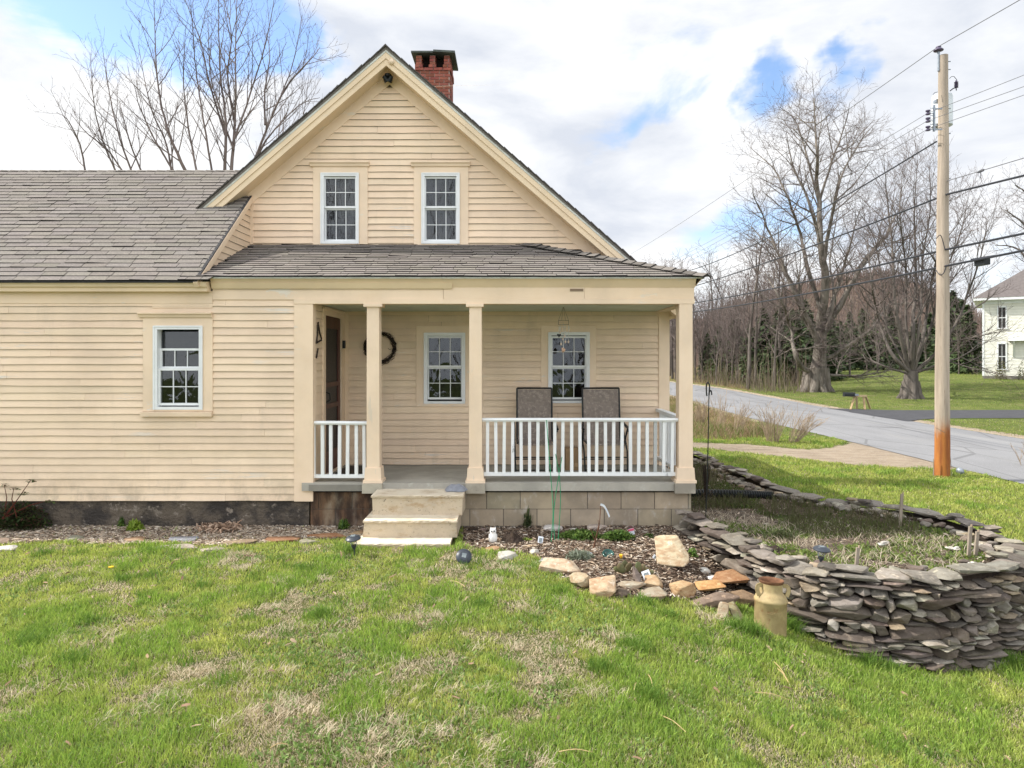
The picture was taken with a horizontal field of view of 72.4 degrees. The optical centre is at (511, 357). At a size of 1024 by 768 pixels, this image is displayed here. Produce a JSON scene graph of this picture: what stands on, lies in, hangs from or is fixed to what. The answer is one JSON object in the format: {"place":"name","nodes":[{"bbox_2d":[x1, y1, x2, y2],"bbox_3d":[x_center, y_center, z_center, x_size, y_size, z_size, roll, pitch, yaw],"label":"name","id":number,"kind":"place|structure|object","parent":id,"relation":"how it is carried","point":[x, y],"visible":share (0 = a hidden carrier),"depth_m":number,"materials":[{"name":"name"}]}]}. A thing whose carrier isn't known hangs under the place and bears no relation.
{"place":"outdoors","nodes":[
{"label":"outdoors","id":0,"kind":"place"},
{"bbox_2d":[0,366,1023,767],"bbox_3d":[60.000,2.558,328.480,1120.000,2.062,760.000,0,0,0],"label":"ground","id":1,"kind":"structure","parent":0,"point":[854,454],"depth_m":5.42,"materials":[{"name":"plant"}]},
{"bbox_2d":[0,479,55,531],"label":"bush","id":2,"kind":"object","parent":1,"relation":"on","point":[19,522],"visible":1,"depth_m":8.29,"materials":[{"name":"green plant"}]},
{"bbox_2d":[26,25,158,169],"bbox_3d":[-14.307,-4.824,23.883,3.930,13.815,2.546,0,0,20],"label":"bare tree","id":3,"kind":"object","parent":1,"relation":"on","point":[108,151],"visible":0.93,"depth_m":23.80,"materials":[{"name":"plant"}]},
{"bbox_2d":[101,0,232,169],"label":"bare tree","id":4,"kind":"object","parent":1,"relation":"on","point":[168,132],"visible":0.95,"depth_m":20.92,"materials":[{"name":"plant"}]},
{"bbox_2d":[0,524,363,546],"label":"leaf litter","id":5,"kind":"object","parent":1,"relation":"on","point":[164,534],"visible":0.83,"depth_m":8.11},
{"bbox_2d":[193,520,242,533],"bbox_3d":[-3.485,2.005,8.284,0.672,0.112,0.450,0,0,0],"label":"leaf heap","id":6,"kind":"object","parent":1,"relation":"on","point":[209,527],"visible":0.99,"depth_m":8.25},
{"bbox_2d":[164,0,286,169],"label":"bare tree","id":7,"kind":"object","parent":1,"relation":"on","point":[224,122],"visible":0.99,"depth_m":20.88,"materials":[{"name":"plant"}]},
{"bbox_2d":[265,536,300,542],"bbox_3d":[-2.565,2.041,7.832,0.385,0.053,0.164,0,0,0],"label":"edging stone","id":8,"kind":"object","parent":1,"relation":"on","point":[280,538],"visible":0.88,"depth_m":7.81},
{"bbox_2d":[238,0,349,156],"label":"bare tree","id":9,"kind":"object","parent":1,"relation":"on","point":[268,124],"visible":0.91,"depth_m":22.12,"materials":[{"name":"plant"}]},
{"bbox_2d":[0,44,710,536],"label":"farmhouse","id":10,"kind":"object","parent":1,"relation":"on","point":[160,364],"visible":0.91,"depth_m":8.70,"materials":[{"name":"beige wood"}]},
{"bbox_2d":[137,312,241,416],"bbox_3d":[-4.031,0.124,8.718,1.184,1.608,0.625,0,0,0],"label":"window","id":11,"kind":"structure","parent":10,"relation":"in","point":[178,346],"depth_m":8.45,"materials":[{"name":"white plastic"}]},
{"bbox_2d":[322,307,345,473],"bbox_3d":[-2.633,0.453,9.380,0.573,2.195,1.340,0,0,0],"label":"door","id":12,"kind":"structure","parent":10,"relation":"in","point":[333,342],"depth_m":9.50,"materials":[{"name":"brown wood"}]},
{"bbox_2d":[309,161,369,244],"bbox_3d":[-2.473,-2.142,10.318,1.136,1.611,0.625,0,0,0],"label":"window","id":13,"kind":"structure","parent":10,"relation":"in","point":[340,188],"depth_m":10.05,"materials":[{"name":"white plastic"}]},
{"bbox_2d":[363,332,396,364],"bbox_3d":[-1.888,-0.139,10.020,0.484,0.509,0.071,0,0,0],"label":"wreath","id":14,"kind":"object","parent":10,"relation":"attached to","point":[392,340],"visible":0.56,"depth_m":10.01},
{"bbox_2d":[411,161,469,244],"bbox_3d":[-1.026,-2.142,10.318,1.136,1.611,0.625,0,0,0],"label":"window","id":15,"kind":"structure","parent":10,"relation":"in","point":[440,187],"depth_m":10.05,"materials":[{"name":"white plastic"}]},
{"bbox_2d":[416,323,468,406],"bbox_3d":[-0.968,0.155,10.333,1.179,1.611,0.594,0,0,0],"label":"window","id":16,"kind":"structure","parent":10,"relation":"in","point":[442,352],"depth_m":10.08,"materials":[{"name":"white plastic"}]},
{"bbox_2d":[514,387,558,471],"bbox_3d":[0.309,0.977,9.399,0.604,1.129,0.659,0,0,0],"label":"sling chair","id":17,"kind":"object","parent":10,"relation":"on","point":[534,402],"visible":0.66,"depth_m":9.65,"materials":[{"name":"fabric"}]},
{"bbox_2d":[541,326,595,405],"bbox_3d":[0.817,0.148,10.333,1.179,1.611,0.594,0,0,0],"label":"window","id":18,"kind":"structure","parent":10,"relation":"in","point":[573,369],"depth_m":10.08,"materials":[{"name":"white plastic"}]},
{"bbox_2d":[581,387,627,471],"bbox_3d":[1.227,0.977,9.399,0.631,1.129,0.659,0,0,0],"label":"sling chair","id":19,"kind":"object","parent":10,"relation":"on","point":[600,402],"visible":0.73,"depth_m":9.65,"materials":[{"name":"fabric"}]},
{"bbox_2d":[0,548,774,767],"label":"thatch","id":20,"kind":"object","parent":1,"relation":"on","point":[382,681],"visible":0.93,"depth_m":4.41,"materials":[{"name":"beige plant"}]},
{"bbox_2d":[355,489,464,548],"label":"concrete steps","id":21,"kind":"structure","parent":1,"relation":"on","point":[400,518],"depth_m":7.88,"materials":[{"name":"concrete"}]},
{"bbox_2d":[456,549,471,563],"bbox_3d":[-0.481,1.994,6.934,0.142,0.178,0.138,0,0,40],"label":"solar light","id":22,"kind":"object","parent":1,"relation":"on","point":[463,555],"visible":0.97,"depth_m":6.91,"materials":[{"name":"plastic"}]},
{"bbox_2d":[0,543,1018,767],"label":"clover","id":23,"kind":"object","parent":1,"relation":"on","point":[292,761],"visible":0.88,"depth_m":4.30,"materials":[{"name":"green plant"}]},
{"bbox_2d":[499,531,523,544],"bbox_3d":[0.006,1.996,7.772,0.320,0.144,0.240,0,0,0],"label":"soil mound","id":24,"kind":"object","parent":1,"relation":"on","point":[513,537],"visible":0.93,"depth_m":7.72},
{"bbox_2d":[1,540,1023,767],"bbox_3d":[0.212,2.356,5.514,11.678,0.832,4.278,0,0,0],"label":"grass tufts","id":25,"kind":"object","parent":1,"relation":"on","point":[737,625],"visible":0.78,"depth_m":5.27,"materials":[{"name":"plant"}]},
{"bbox_2d":[5,546,1020,767],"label":"fallen leaves","id":26,"kind":"object","parent":1,"relation":"on","point":[335,593],"visible":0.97,"depth_m":5.00,"materials":[{"name":"plant"}]},
{"bbox_2d":[546,420,561,540],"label":"wire stakes","id":27,"kind":"object","parent":1,"relation":"on","point":[556,490],"visible":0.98,"depth_m":7.82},
{"bbox_2d":[538,557,580,574],"bbox_3d":[0.472,2.009,6.718,0.409,0.139,0.234,0,0,22],"label":"slab","id":28,"kind":"object","parent":1,"relation":"on","point":[561,565],"depth_m":6.66,"materials":[{"name":"beige stone"}]},
{"bbox_2d":[556,528,601,540],"bbox_3d":[0.765,2.007,7.929,0.565,0.147,0.316,0,0,0],"label":"ground cover patch","id":29,"kind":"object","parent":1,"relation":"on","point":[582,534],"visible":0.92,"depth_m":7.88,"materials":[{"name":"green plant"}]},
{"bbox_2d":[569,572,589,587],"bbox_3d":[0.620,2.021,6.340,0.178,0.153,0.221,0,0,-8],"label":"rock","id":30,"kind":"object","parent":1,"relation":"on","point":[579,579],"visible":0.8,"depth_m":6.27,"materials":[{"name":"beige stone"}]},
{"bbox_2d":[565,549,594,561],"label":"lavender clump","id":31,"kind":"object","parent":1,"relation":"on","point":[581,554],"visible":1,"depth_m":7.09,"materials":[{"name":"green plant"}]},
{"bbox_2d":[589,575,615,597],"bbox_3d":[0.805,2.043,6.204,0.248,0.183,0.233,0,0,0],"label":"rock","id":32,"kind":"object","parent":1,"relation":"on","point":[603,586],"visible":0.81,"depth_m":6.15,"materials":[{"name":"beige stone"}]},
{"bbox_2d":[459,524,746,599],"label":"mulch chips","id":33,"kind":"object","parent":1,"relation":"on","point":[564,550],"visible":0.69,"depth_m":7.49,"materials":[{"name":"wood"}]},
{"bbox_2d":[617,581,645,589],"bbox_3d":[1.102,2.098,6.477,0.271,0.056,0.188,0,0,-18],"label":"rock","id":34,"kind":"object","parent":33,"relation":"on","point":[630,584],"visible":0.94,"depth_m":6.42,"materials":[{"name":"beige stone"}]},
{"bbox_2d":[694,579,725,590],"bbox_3d":[1.911,2.200,6.760,0.274,0.066,0.201,0,0,0],"label":"rock","id":35,"kind":"object","parent":33,"relation":"on","point":[709,585],"visible":1,"depth_m":6.72,"materials":[{"name":"orange stone"}]},
{"bbox_2d":[600,529,635,541],"bbox_3d":[1.194,1.992,7.862,0.426,0.134,0.292,0,0,0],"label":"ground cover patch","id":36,"kind":"object","parent":1,"relation":"on","point":[620,535],"visible":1,"depth_m":7.82,"materials":[{"name":"green plant"}]},
{"bbox_2d":[613,560,653,573],"bbox_3d":[1.177,2.029,6.754,0.395,0.135,0.077,0,0,0],"label":"prickly pear","id":37,"kind":"object","parent":1,"relation":"on","point":[624,566],"visible":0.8,"depth_m":6.74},
{"bbox_2d":[637,586,666,600],"bbox_3d":[1.252,2.137,6.347,0.308,0.077,0.212,0,0,16],"label":"rock","id":38,"kind":"object","parent":1,"relation":"on","point":[658,592],"visible":0.7,"depth_m":6.30,"materials":[{"name":"beige stone"}]},
{"bbox_2d":[644,575,662,587],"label":"rock","id":39,"kind":"object","parent":1,"relation":"on","point":[652,580],"visible":0.87,"depth_m":6.51,"materials":[{"name":"beige stone"}]},
{"bbox_2d":[654,535,688,566],"bbox_3d":[1.643,1.993,7.194,0.342,0.269,0.306,0,0,9],"label":"slab","id":40,"kind":"object","parent":1,"relation":"on","point":[671,551],"depth_m":7.16,"materials":[{"name":"beige stone"}]},
{"bbox_2d":[669,580,695,597],"bbox_3d":[1.600,2.177,6.524,0.247,0.162,0.202,0,0,0],"label":"rock","id":41,"kind":"object","parent":1,"relation":"on","point":[682,588],"visible":0.78,"depth_m":6.48,"materials":[{"name":"beige stone"}]},
{"bbox_2d":[693,396,711,424],"bbox_3d":[7.087,2.026,26.573,1.067,1.169,0.851,0,0,-36],"label":"shrub","id":42,"kind":"object","parent":1,"relation":"on","point":[698,411],"visible":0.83,"depth_m":26.64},
{"bbox_2d":[696,333,713,378],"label":"fir tree","id":43,"kind":"object","parent":1,"relation":"on","point":[705,351],"visible":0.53,"depth_m":69.80,"materials":[{"name":"green plant"}]},
{"bbox_2d":[685,241,728,339],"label":"woodland tree","id":44,"kind":"object","parent":1,"relation":"on","point":[707,271],"visible":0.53,"depth_m":104.16,"materials":[{"name":"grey plant"}]},
{"bbox_2d":[703,326,725,378],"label":"fir tree","id":45,"kind":"object","parent":1,"relation":"on","point":[712,360],"visible":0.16,"depth_m":67.76,"materials":[{"name":"green plant"}]},
{"bbox_2d":[691,592,739,607],"bbox_3d":[1.849,2.232,6.409,0.493,0.142,0.207,0,0,-8],"label":"slab","id":46,"kind":"object","parent":1,"relation":"on","point":[713,600],"depth_m":6.35,"materials":[{"name":"stone"}]},
{"bbox_2d":[695,259,736,348],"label":"woodland tree","id":47,"kind":"object","parent":1,"relation":"on","point":[718,284],"visible":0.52,"depth_m":103.62,"materials":[{"name":"grey plant"}]},
{"bbox_2d":[711,299,742,365],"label":"woodland tree","id":48,"kind":"object","parent":1,"relation":"on","point":[731,333],"visible":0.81,"depth_m":59.06,"materials":[{"name":"grey plant"}]},
{"bbox_2d":[715,298,740,381],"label":"woodland tree","id":49,"kind":"object","parent":1,"relation":"on","point":[724,324],"visible":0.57,"depth_m":62.33,"materials":[{"name":"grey plant"}]},
{"bbox_2d":[712,318,746,379],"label":"fir tree","id":50,"kind":"object","parent":1,"relation":"on","point":[728,363],"visible":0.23,"depth_m":65.63,"materials":[{"name":"green plant"}]},
{"bbox_2d":[719,270,747,374],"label":"woodland tree","id":51,"kind":"object","parent":1,"relation":"on","point":[732,286],"visible":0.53,"depth_m":63.64,"materials":[{"name":"grey plant"}]},
{"bbox_2d":[719,296,750,382],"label":"woodland tree","id":52,"kind":"object","parent":1,"relation":"on","point":[733,362],"visible":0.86,"depth_m":58.38,"materials":[{"name":"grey plant"}]},
{"bbox_2d":[726,590,753,608],"bbox_3d":[2.243,2.349,6.787,0.297,0.166,0.248,0,0,0],"label":"rock","id":53,"kind":"object","parent":1,"relation":"on","point":[746,597],"visible":0.34,"depth_m":6.69,"materials":[{"name":"stone"}]},
{"bbox_2d":[729,399,757,433],"bbox_3d":[7.701,1.940,23.192,0.928,1.243,1.073,0,0,20],"label":"shrub","id":54,"kind":"object","parent":1,"relation":"on","point":[741,416],"visible":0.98,"depth_m":23.07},
{"bbox_2d":[730,321,764,381],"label":"fir tree","id":55,"kind":"object","parent":1,"relation":"on","point":[743,371],"visible":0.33,"depth_m":59.70,"materials":[{"name":"green plant"}]},
{"bbox_2d":[693,335,812,392],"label":"undergrowth","id":56,"kind":"object","parent":1,"relation":"on","point":[780,385],"visible":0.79,"depth_m":53.04,"materials":[{"name":"brown plant"}]},
{"bbox_2d":[719,190,790,388],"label":"woodland tree","id":57,"kind":"object","parent":1,"relation":"on","point":[749,334],"visible":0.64,"depth_m":51.96,"materials":[{"name":"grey plant"}]},
{"bbox_2d":[730,220,784,381],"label":"woodland tree","id":58,"kind":"object","parent":1,"relation":"on","point":[756,329],"visible":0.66,"depth_m":56.72,"materials":[{"name":"grey plant"}]},
{"bbox_2d":[741,308,782,376],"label":"fir tree","id":59,"kind":"object","parent":1,"relation":"on","point":[763,342],"visible":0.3,"depth_m":61.56,"materials":[{"name":"green plant"}]},
{"bbox_2d":[725,206,806,382],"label":"woodland tree","id":60,"kind":"object","parent":1,"relation":"on","point":[779,342],"visible":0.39,"depth_m":56.02,"materials":[{"name":"grey plant"}]},
{"bbox_2d":[753,341,785,385],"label":"fir tree","id":61,"kind":"object","parent":1,"relation":"on","point":[770,360],"visible":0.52,"depth_m":55.79,"materials":[{"name":"green plant"}]},
{"bbox_2d":[754,576,790,638],"bbox_3d":[2.272,2.201,6.131,0.308,0.518,0.292,0,0,0],"label":"milk can","id":62,"kind":"object","parent":1,"relation":"on","point":[770,601],"visible":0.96,"depth_m":6.04,"materials":[{"name":"beige paint"}]},
{"bbox_2d":[749,401,796,442],"bbox_3d":[7.736,1.913,20.967,1.297,1.310,1.144,0,0,0],"label":"shrub","id":63,"kind":"object","parent":1,"relation":"on","point":[768,428],"visible":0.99,"depth_m":20.87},
{"bbox_2d":[754,234,803,390],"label":"woodland tree","id":64,"kind":"object","parent":1,"relation":"on","point":[776,336],"visible":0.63,"depth_m":49.95,"materials":[{"name":"grey plant"}]},
{"bbox_2d":[777,309,811,381],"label":"fir tree","id":65,"kind":"object","parent":1,"relation":"on","point":[801,339],"visible":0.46,"depth_m":59.61,"materials":[{"name":"green plant"}]},
{"bbox_2d":[788,400,829,442],"bbox_3d":[8.949,1.932,20.939,1.329,1.300,0.713,0,0,0],"label":"shrub","id":66,"kind":"object","parent":1,"relation":"on","point":[802,428],"visible":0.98,"depth_m":20.87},
{"bbox_2d":[798,313,827,375],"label":"fir tree","id":67,"kind":"object","parent":1,"relation":"on","point":[807,343],"visible":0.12,"depth_m":62.50,"materials":[{"name":"green plant"}]},
{"bbox_2d":[827,333,848,380],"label":"fir tree","id":68,"kind":"object","parent":1,"relation":"on","point":[833,369],"visible":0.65,"depth_m":59.76,"materials":[{"name":"green plant"}]},
{"bbox_2d":[713,58,973,391],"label":"maple tree","id":69,"kind":"object","parent":1,"relation":"on","point":[819,378],"visible":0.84,"depth_m":48.30,"materials":[{"name":"grey plant"}]},
{"bbox_2d":[828,320,858,369],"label":"fir tree","id":70,"kind":"object","parent":1,"relation":"on","point":[847,358],"visible":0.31,"depth_m":83.55,"materials":[{"name":"green plant"}]},
{"bbox_2d":[672,451,1023,673],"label":"dry stone wall","id":71,"kind":"structure","parent":1,"relation":"on","point":[934,619],"depth_m":6.29,"materials":[{"name":"stone"}]},
{"bbox_2d":[712,569,749,582],"bbox_3d":[2.211,2.212,7.074,0.441,0.069,0.288,0,0,-9],"label":"slab","id":72,"kind":"object","parent":71,"relation":"on","point":[730,576],"depth_m":7.01,"materials":[{"name":"orange stone"}]},
{"bbox_2d":[838,291,866,377],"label":"woodland tree","id":73,"kind":"object","parent":1,"relation":"on","point":[845,329],"visible":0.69,"depth_m":62.49,"materials":[{"name":"grey plant"}]},
{"bbox_2d":[691,462,1015,586],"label":"bed soil","id":74,"kind":"structure","parent":1,"relation":"on","point":[846,542],"depth_m":7.83,"materials":[{"name":"soil"}]},
{"bbox_2d":[696,464,715,504],"bbox_3d":[2.653,1.751,9.584,0.278,0.563,0.241,0,0,0],"label":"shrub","id":75,"kind":"object","parent":74,"relation":"on","point":[704,476],"visible":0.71,"depth_m":9.57,"materials":[{"name":"green plant"}]},
{"bbox_2d":[705,382,711,516],"bbox_3d":[2.372,1.157,8.442,0.090,1.727,0.018,0,0,0],"label":"shepherd hook","id":76,"kind":"object","parent":74,"relation":"on","point":[708,383],"visible":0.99,"depth_m":8.44,"materials":[{"name":"black metal"}]},
{"bbox_2d":[691,489,772,498],"bbox_3d":[3.027,1.965,10.046,1.458,0.162,0.150,0,0,-3],"label":"drain pipe","id":77,"kind":"object","parent":74,"relation":"on","point":[755,494],"visible":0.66,"depth_m":10.01,"materials":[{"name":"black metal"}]},
{"bbox_2d":[762,527,797,540],"bbox_3d":[3.011,1.972,7.856,0.412,0.140,0.254,0,0,0],"label":"heather clump","id":78,"kind":"object","parent":74,"relation":"on","point":[776,533],"visible":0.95,"depth_m":7.83,"materials":[{"name":"green plant"}]},
{"bbox_2d":[669,459,973,546],"bbox_3d":[3.622,1.947,10.978,2.848,0.250,7.149,0,0,0],"label":"heather","id":79,"kind":"object","parent":74,"relation":"on","point":[820,510],"visible":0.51,"depth_m":8.85,"materials":[{"name":"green plant"}]},
{"bbox_2d":[691,464,987,572],"bbox_3d":[3.131,2.017,10.279,2.678,0.116,7.660,0,0,-16],"label":"ground cover","id":80,"kind":"object","parent":74,"relation":"on","point":[930,529],"visible":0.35,"depth_m":7.61,"materials":[{"name":"green plant"}]},
{"bbox_2d":[700,506,982,570],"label":"dead stalks","id":81,"kind":"object","parent":74,"relation":"on","point":[805,545],"visible":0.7,"depth_m":7.67,"materials":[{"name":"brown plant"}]},
{"bbox_2d":[844,312,865,369],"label":"fir tree","id":82,"kind":"object","parent":1,"relation":"on","point":[855,333],"visible":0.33,"depth_m":85.63,"materials":[{"name":"green plant"}]},
{"bbox_2d":[693,434,1023,706],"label":"grass","id":83,"kind":"structure","parent":1,"relation":"on","point":[888,483],"depth_m":13.27,"materials":[{"name":"plant"}]},
{"bbox_2d":[851,308,874,368],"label":"fir tree","id":84,"kind":"object","parent":1,"relation":"on","point":[863,338],"visible":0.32,"depth_m":91.59,"materials":[{"name":"green plant"}]},
{"bbox_2d":[855,318,894,369],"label":"fir tree","id":85,"kind":"object","parent":1,"relation":"on","point":[872,354],"visible":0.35,"depth_m":83.66,"materials":[{"name":"green plant"}]},
{"bbox_2d":[872,308,902,369],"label":"fir tree","id":86,"kind":"object","parent":1,"relation":"on","point":[896,365],"visible":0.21,"depth_m":87.44,"materials":[{"name":"green plant"}]},
{"bbox_2d":[807,122,1023,398],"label":"maple tree","id":87,"kind":"object","parent":1,"relation":"on","point":[910,387],"visible":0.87,"depth_m":41.58,"materials":[{"name":"grey plant"}]},
{"bbox_2d":[925,46,958,477],"bbox_3d":[9.299,-2.015,15.098,0.527,9.320,0.986,0,0,39],"label":"utility pole","id":88,"kind":"object","parent":1,"relation":"on","point":[943,97],"visible":0.97,"depth_m":14.91,"materials":[{"name":"brown wood"}]},
{"bbox_2d":[689,141,936,270],"bbox_3d":[8.890,-4.923,32.475,0.033,1.543,35.055,0,0,-1],"label":"service cable","id":89,"kind":"object","parent":88,"relation":"attached to","point":[831,203],"visible":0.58,"depth_m":19.34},
{"bbox_2d":[633,0,1019,252],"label":"power line","id":90,"kind":"object","parent":88,"relation":"attached to","point":[858,102],"visible":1,"depth_m":17.69,"materials":[{"name":"grey metal"}]},
{"bbox_2d":[684,95,1023,263],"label":"power line","id":91,"kind":"object","parent":88,"relation":"attached to","point":[871,161],"visible":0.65,"depth_m":16.83,"materials":[{"name":"grey metal"}]},
{"bbox_2d":[693,249,1023,311],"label":"phone cable","id":92,"kind":"object","parent":88,"relation":"attached to","point":[989,257],"visible":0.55,"depth_m":16.98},
{"bbox_2d":[695,232,1023,302],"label":"phone cable","id":93,"kind":"object","parent":88,"relation":"attached to","point":[990,240],"visible":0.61,"depth_m":17.00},
{"bbox_2d":[696,174,1023,285],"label":"phone cable","id":94,"kind":"object","parent":88,"relation":"attached to","point":[1003,180],"visible":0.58,"depth_m":17.02,"materials":[{"name":"rubber"}]},
{"bbox_2d":[712,158,1023,274],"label":"phone cable","id":95,"kind":"object","parent":88,"relation":"attached to","point":[886,206],"visible":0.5,"depth_m":16.93,"materials":[{"name":"grey metal"}]},
{"bbox_2d":[918,290,980,372],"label":"fir tree","id":96,"kind":"object","parent":1,"relation":"on","point":[951,318],"visible":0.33,"depth_m":71.60,"materials":[{"name":"green plant"}]},
{"bbox_2d":[950,304,981,373],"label":"fir tree","id":97,"kind":"object","parent":1,"relation":"on","point":[967,317],"visible":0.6,"depth_m":65.67,"materials":[{"name":"green plant"}]},
{"bbox_2d":[966,156,1023,276],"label":"maple tree","id":98,"kind":"object","parent":1,"relation":"on","point":[1020,220],"visible":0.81,"depth_m":62.24,"materials":[{"name":"brown plant"}]},
{"bbox_2d":[973,270,1023,379],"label":"neighbour house","id":99,"kind":"structure","parent":1,"relation":"on","point":[1014,297],"depth_m":54.23,"materials":[{"name":"paint"}]},
{"bbox_2d":[997,306,1007,328],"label":"window","id":100,"kind":"structure","parent":99,"relation":"in","point":[1003,308],"depth_m":54.26,"materials":[{"name":"white plastic"}]},
{"bbox_2d":[997,342,1007,369],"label":"window","id":101,"kind":"structure","parent":99,"relation":"in","point":[1004,344],"depth_m":54.24,"materials":[{"name":"white plastic"}]},
{"bbox_2d":[0,0,1023,319],"label":"sky","id":102,"kind":"structure","parent":0,"point":[629,110],"materials":[{"name":"white"}]},
{"bbox_2d":[564,446,577,469],"bbox_3d":[0.819,1.387,9.629,0.180,0.300,0.202,0,0,0],"label":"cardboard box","id":103,"kind":"object","parent":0,"point":[567,457],"visible":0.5,"depth_m":9.53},
{"bbox_2d":[670,396,777,439],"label":"dry bank grass","id":104,"kind":"structure","parent":0,"point":[729,429],"depth_m":23.38,"materials":[{"name":"plant"}]},
{"bbox_2d":[670,280,981,343],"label":"hills","id":105,"kind":"structure","parent":0,"point":[853,303],"depth_m":185.83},
{"bbox_2d":[673,267,981,367],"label":"distant wood","id":106,"kind":"object","parent":105,"relation":"on","point":[818,284],"visible":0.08,"depth_m":185.75,"materials":[{"name":"brown plant"}]},
{"bbox_2d":[670,382,1023,483],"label":"road","id":107,"kind":"structure","parent":0,"point":[986,453],"depth_m":23.64,"materials":[{"name":"asphalt"}]},
{"bbox_2d":[670,370,1023,443],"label":"grass","id":108,"kind":"structure","parent":0,"point":[997,384],"depth_m":41.05,"materials":[{"name":"plant"}]},
{"bbox_2d":[828,408,1023,420],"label":"driveway","id":109,"kind":"structure","parent":0,"point":[906,415],"depth_m":31.88,"materials":[{"name":"asphalt"}]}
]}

